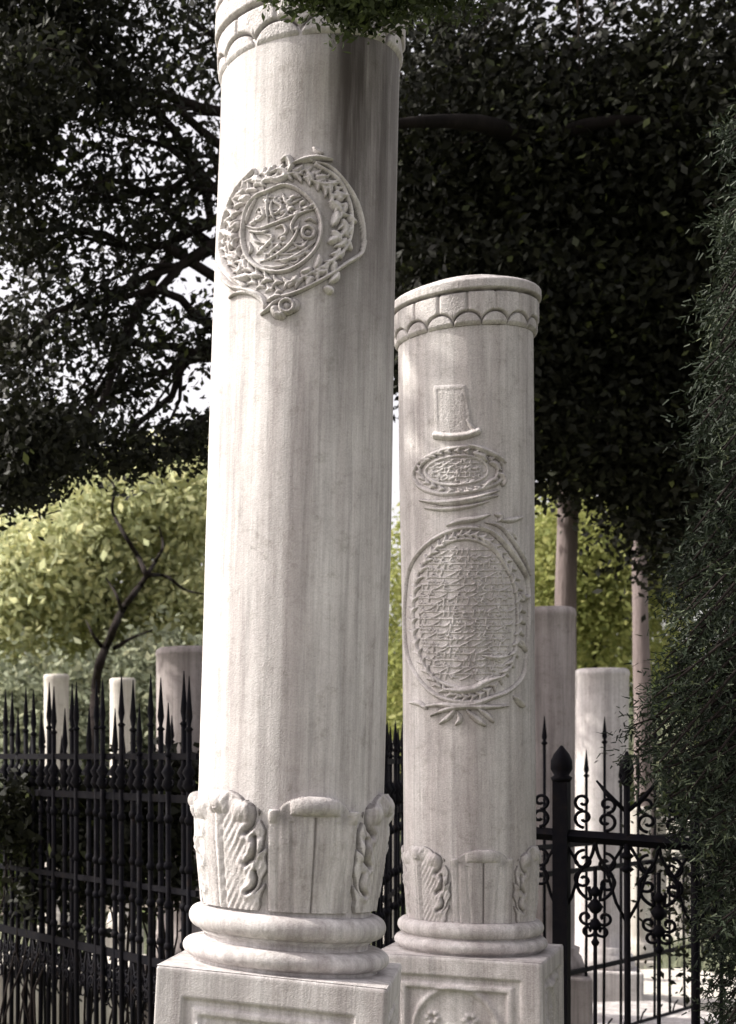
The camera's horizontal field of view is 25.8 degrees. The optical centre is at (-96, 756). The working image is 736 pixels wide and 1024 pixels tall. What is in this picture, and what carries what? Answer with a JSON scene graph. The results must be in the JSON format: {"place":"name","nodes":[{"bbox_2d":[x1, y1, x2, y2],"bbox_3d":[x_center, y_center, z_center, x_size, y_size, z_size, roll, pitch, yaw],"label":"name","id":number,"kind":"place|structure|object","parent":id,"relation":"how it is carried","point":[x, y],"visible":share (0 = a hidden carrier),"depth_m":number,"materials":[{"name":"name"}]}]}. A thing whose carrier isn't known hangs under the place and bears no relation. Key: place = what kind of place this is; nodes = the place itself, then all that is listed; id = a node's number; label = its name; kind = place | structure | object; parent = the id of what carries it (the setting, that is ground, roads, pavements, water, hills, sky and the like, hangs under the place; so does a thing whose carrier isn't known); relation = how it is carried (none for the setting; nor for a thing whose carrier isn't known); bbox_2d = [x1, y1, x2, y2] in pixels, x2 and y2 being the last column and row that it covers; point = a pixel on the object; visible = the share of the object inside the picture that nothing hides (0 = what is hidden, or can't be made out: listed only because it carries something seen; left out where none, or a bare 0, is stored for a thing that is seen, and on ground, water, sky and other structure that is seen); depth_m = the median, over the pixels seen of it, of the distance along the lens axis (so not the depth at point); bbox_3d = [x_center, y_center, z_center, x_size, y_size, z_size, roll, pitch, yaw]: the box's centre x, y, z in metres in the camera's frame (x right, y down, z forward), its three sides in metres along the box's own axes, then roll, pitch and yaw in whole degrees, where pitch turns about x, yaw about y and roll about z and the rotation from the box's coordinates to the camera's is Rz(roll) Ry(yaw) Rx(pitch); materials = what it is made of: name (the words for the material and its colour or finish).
{"place":"outdoors","nodes":[
{"label":"outdoors","id":0,"kind":"place"},
{"bbox_2d":[0,951,145,1023],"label":"grave slab","id":1,"kind":"structure","parent":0,"point":[108,1010],"depth_m":8.68,"materials":[{"name":"stone"}]},
{"bbox_2d":[154,0,408,1023],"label":"column tombstone","id":2,"kind":"object","parent":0,"point":[292,804],"depth_m":3.08,"materials":[{"name":"stone"}]},
{"bbox_2d":[0,793,715,968],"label":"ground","id":3,"kind":"structure","parent":0,"point":[107,908],"depth_m":15.84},
{"bbox_2d":[0,785,99,929],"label":"shrub","id":4,"kind":"object","parent":3,"relation":"on","point":[81,913],"visible":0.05,"depth_m":13.53,"materials":[{"name":"green plant"}]},
{"bbox_2d":[36,674,69,949],"bbox_3d":[1.240,0.513,12.000,0.299,2.373,0.299,0,0,20],"label":"column tombstone","id":5,"kind":"object","parent":3,"relation":"on","point":[59,683],"depth_m":11.91,"materials":[{"name":"stone"}]},
{"bbox_2d":[0,627,155,923],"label":"shrub","id":6,"kind":"object","parent":3,"relation":"on","point":[16,682],"visible":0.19,"depth_m":13.22,"materials":[{"name":"green plant"}]},
{"bbox_2d":[0,715,174,1023],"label":"iron fence","id":7,"kind":"object","parent":3,"relation":"on","point":[59,991],"visible":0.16,"depth_m":7.33,"materials":[{"name":"black metal"}]},
{"bbox_2d":[0,671,198,1023],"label":"iron fence","id":8,"kind":"object","parent":3,"relation":"on","point":[135,781],"visible":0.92,"depth_m":5.46,"materials":[{"name":"black metal"}]},
{"bbox_2d":[0,737,200,1023],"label":"creeper","id":9,"kind":"object","parent":8,"relation":"attached to","point":[18,836],"visible":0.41,"depth_m":5.80,"materials":[{"name":"green plant"}]},
{"bbox_2d":[0,411,208,920],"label":"sunlit tree","id":10,"kind":"object","parent":3,"relation":"on","point":[56,581],"visible":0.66,"depth_m":14.23,"materials":[{"name":"green plant"}]},
{"bbox_2d":[41,589,202,925],"bbox_3d":[2.354,0.078,13.351,2.374,3.159,2.259,0,0,0],"label":"shrub","id":11,"kind":"object","parent":3,"relation":"on","point":[138,669],"visible":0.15,"depth_m":13.16,"materials":[{"name":"green plant"}]},
{"bbox_2d":[105,678,143,953],"bbox_3d":[1.633,0.556,11.000,0.274,2.289,0.274,0,0,20],"label":"column tombstone","id":12,"kind":"object","parent":3,"relation":"on","point":[115,690],"depth_m":10.92,"materials":[{"name":"stone"}]},
{"bbox_2d":[83,477,203,912],"bbox_3d":[2.063,-0.586,12.602,1.067,3.915,0.589,0,0,0],"label":"forked tree","id":13,"kind":"object","parent":3,"relation":"on","point":[105,646],"visible":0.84,"depth_m":12.51,"materials":[{"name":"brown plant"}]},
{"bbox_2d":[142,646,202,1023],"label":"column tombstone","id":14,"kind":"object","parent":3,"relation":"on","point":[173,663],"depth_m":6.87,"materials":[{"name":"stone"}]},
{"bbox_2d":[0,0,467,546],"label":"broadleaf tree","id":15,"kind":"object","parent":3,"relation":"on","point":[58,62],"visible":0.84,"depth_m":7.09,"materials":[{"name":"green plant"}]},
{"bbox_2d":[2,618,735,834],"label":"wood","id":16,"kind":"object","parent":3,"relation":"on","point":[632,720],"visible":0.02,"depth_m":25.37,"materials":[{"name":"green plant"}]},
{"bbox_2d":[369,721,405,948],"bbox_3d":[2.012,0.695,5.998,0.058,1.711,1.768,0,0,25],"label":"iron fence","id":17,"kind":"object","parent":3,"relation":"on","point":[394,789],"visible":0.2,"depth_m":5.93,"materials":[{"name":"black metal"}]},
{"bbox_2d":[383,741,393,943],"bbox_3d":[3.140,0.800,9.500,0.177,1.799,0.177,0,0,20],"label":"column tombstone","id":18,"kind":"object","parent":3,"relation":"on","point":[392,864],"depth_m":9.44,"materials":[{"name":"stone"}]},
{"bbox_2d":[386,483,711,772],"bbox_3d":[7.178,-0.912,17.062,4.959,5.270,3.297,0,0,0],"label":"sunlit tree","id":19,"kind":"object","parent":3,"relation":"on","point":[601,622],"visible":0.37,"depth_m":16.44,"materials":[{"name":"green plant"}]},
{"bbox_2d":[535,606,592,1023],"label":"column tombstone","id":20,"kind":"object","parent":3,"relation":"on","point":[555,666],"depth_m":6.78,"materials":[{"name":"stone"}]},
{"bbox_2d":[393,0,735,669],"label":"evergreen tree","id":21,"kind":"object","parent":3,"relation":"on","point":[569,185],"visible":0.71,"depth_m":8.07,"materials":[{"name":"green plant"}]},
{"bbox_2d":[575,667,643,1001],"bbox_3d":[3.981,0.598,8.400,0.411,2.207,0.409,0,0,20],"label":"column tombstone","id":22,"kind":"object","parent":3,"relation":"on","point":[600,693],"depth_m":8.28,"materials":[{"name":"grey stone"}]},
{"bbox_2d":[537,716,690,1023],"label":"iron fence","id":23,"kind":"object","parent":3,"relation":"on","point":[586,969],"visible":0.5,"depth_m":7.00,"materials":[{"name":"black metal"}]},
{"bbox_2d":[536,745,735,1023],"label":"ornate iron fence","id":24,"kind":"object","parent":3,"relation":"on","point":[560,834],"visible":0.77,"depth_m":4.45,"materials":[{"name":"black metal"}]},
{"bbox_2d":[630,807,656,969],"bbox_3d":[5.307,1.032,10.600,0.229,1.337,0.229,0,0,20],"label":"column tombstone","id":25,"kind":"object","parent":3,"relation":"on","point":[644,913],"depth_m":10.53,"materials":[{"name":"stone"}]},
{"bbox_2d":[632,540,656,945],"bbox_3d":[6.290,-1.075,11.971,2.457,5.553,1.850,0,0,0],"label":"bare trunk tree","id":26,"kind":"object","parent":3,"relation":"on","point":[641,649],"visible":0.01,"depth_m":11.95,"materials":[{"name":"grey plant"}]},
{"bbox_2d":[628,698,692,801],"bbox_3d":[7.332,0.505,15.472,2.609,2.307,1.872,0,0,0],"label":"shrub","id":27,"kind":"object","parent":3,"relation":"on","point":[631,744],"visible":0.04,"depth_m":15.21,"materials":[{"name":"green plant"}]},
{"bbox_2d":[590,601,735,1023],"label":"dark shrub","id":28,"kind":"object","parent":3,"relation":"on","point":[687,888],"visible":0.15,"depth_m":5.68,"materials":[{"name":"green plant"}]},
{"bbox_2d":[596,85,735,1023],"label":"conifer","id":29,"kind":"object","parent":3,"relation":"on","point":[707,628],"visible":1,"depth_m":3.72,"materials":[{"name":"green plant"}]},
{"bbox_2d":[597,1000,735,1023],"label":"grave slab","id":30,"kind":"structure","parent":3,"relation":"on","point":[611,1009],"depth_m":7.41,"materials":[{"name":"stone"}]},
{"bbox_2d":[665,820,690,943],"bbox_3d":[6.613,1.118,12.500,0.300,1.164,0.300,0,0,20],"label":"column tombstone","id":31,"kind":"object","parent":3,"relation":"on","point":[678,910],"depth_m":12.42,"materials":[{"name":"stone"}]},
{"bbox_2d":[640,968,735,981],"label":"grave slab","id":32,"kind":"structure","parent":3,"relation":"on","point":[647,973],"depth_m":9.43,"materials":[{"name":"stone"}]},
{"bbox_2d":[644,979,735,1013],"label":"grave slab","id":33,"kind":"structure","parent":3,"relation":"on","point":[648,989],"depth_m":8.57,"materials":[{"name":"stone"}]},
{"bbox_2d":[656,817,733,898],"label":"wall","id":34,"kind":"structure","parent":3,"relation":"on","point":[663,884],"depth_m":16.41,"materials":[{"name":"stone"}]},
{"bbox_2d":[0,0,733,699],"label":"sky","id":35,"kind":"structure","parent":0,"point":[194,400],"materials":[{"name":"white"}]},
{"bbox_2d":[0,911,735,974],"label":"grass","id":36,"kind":"structure","parent":0,"point":[674,961],"depth_m":11.64,"materials":[{"name":"green plant"}]},
{"bbox_2d":[256,0,508,53],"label":"overhanging bough","id":37,"kind":"object","parent":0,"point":[360,14],"visible":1,"depth_m":2.88,"materials":[{"name":"green plant"}]},
{"bbox_2d":[382,274,563,1023],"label":"column tombstone","id":38,"kind":"object","parent":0,"point":[470,945],"depth_m":3.88,"materials":[{"name":"grey stone"}]}
]}

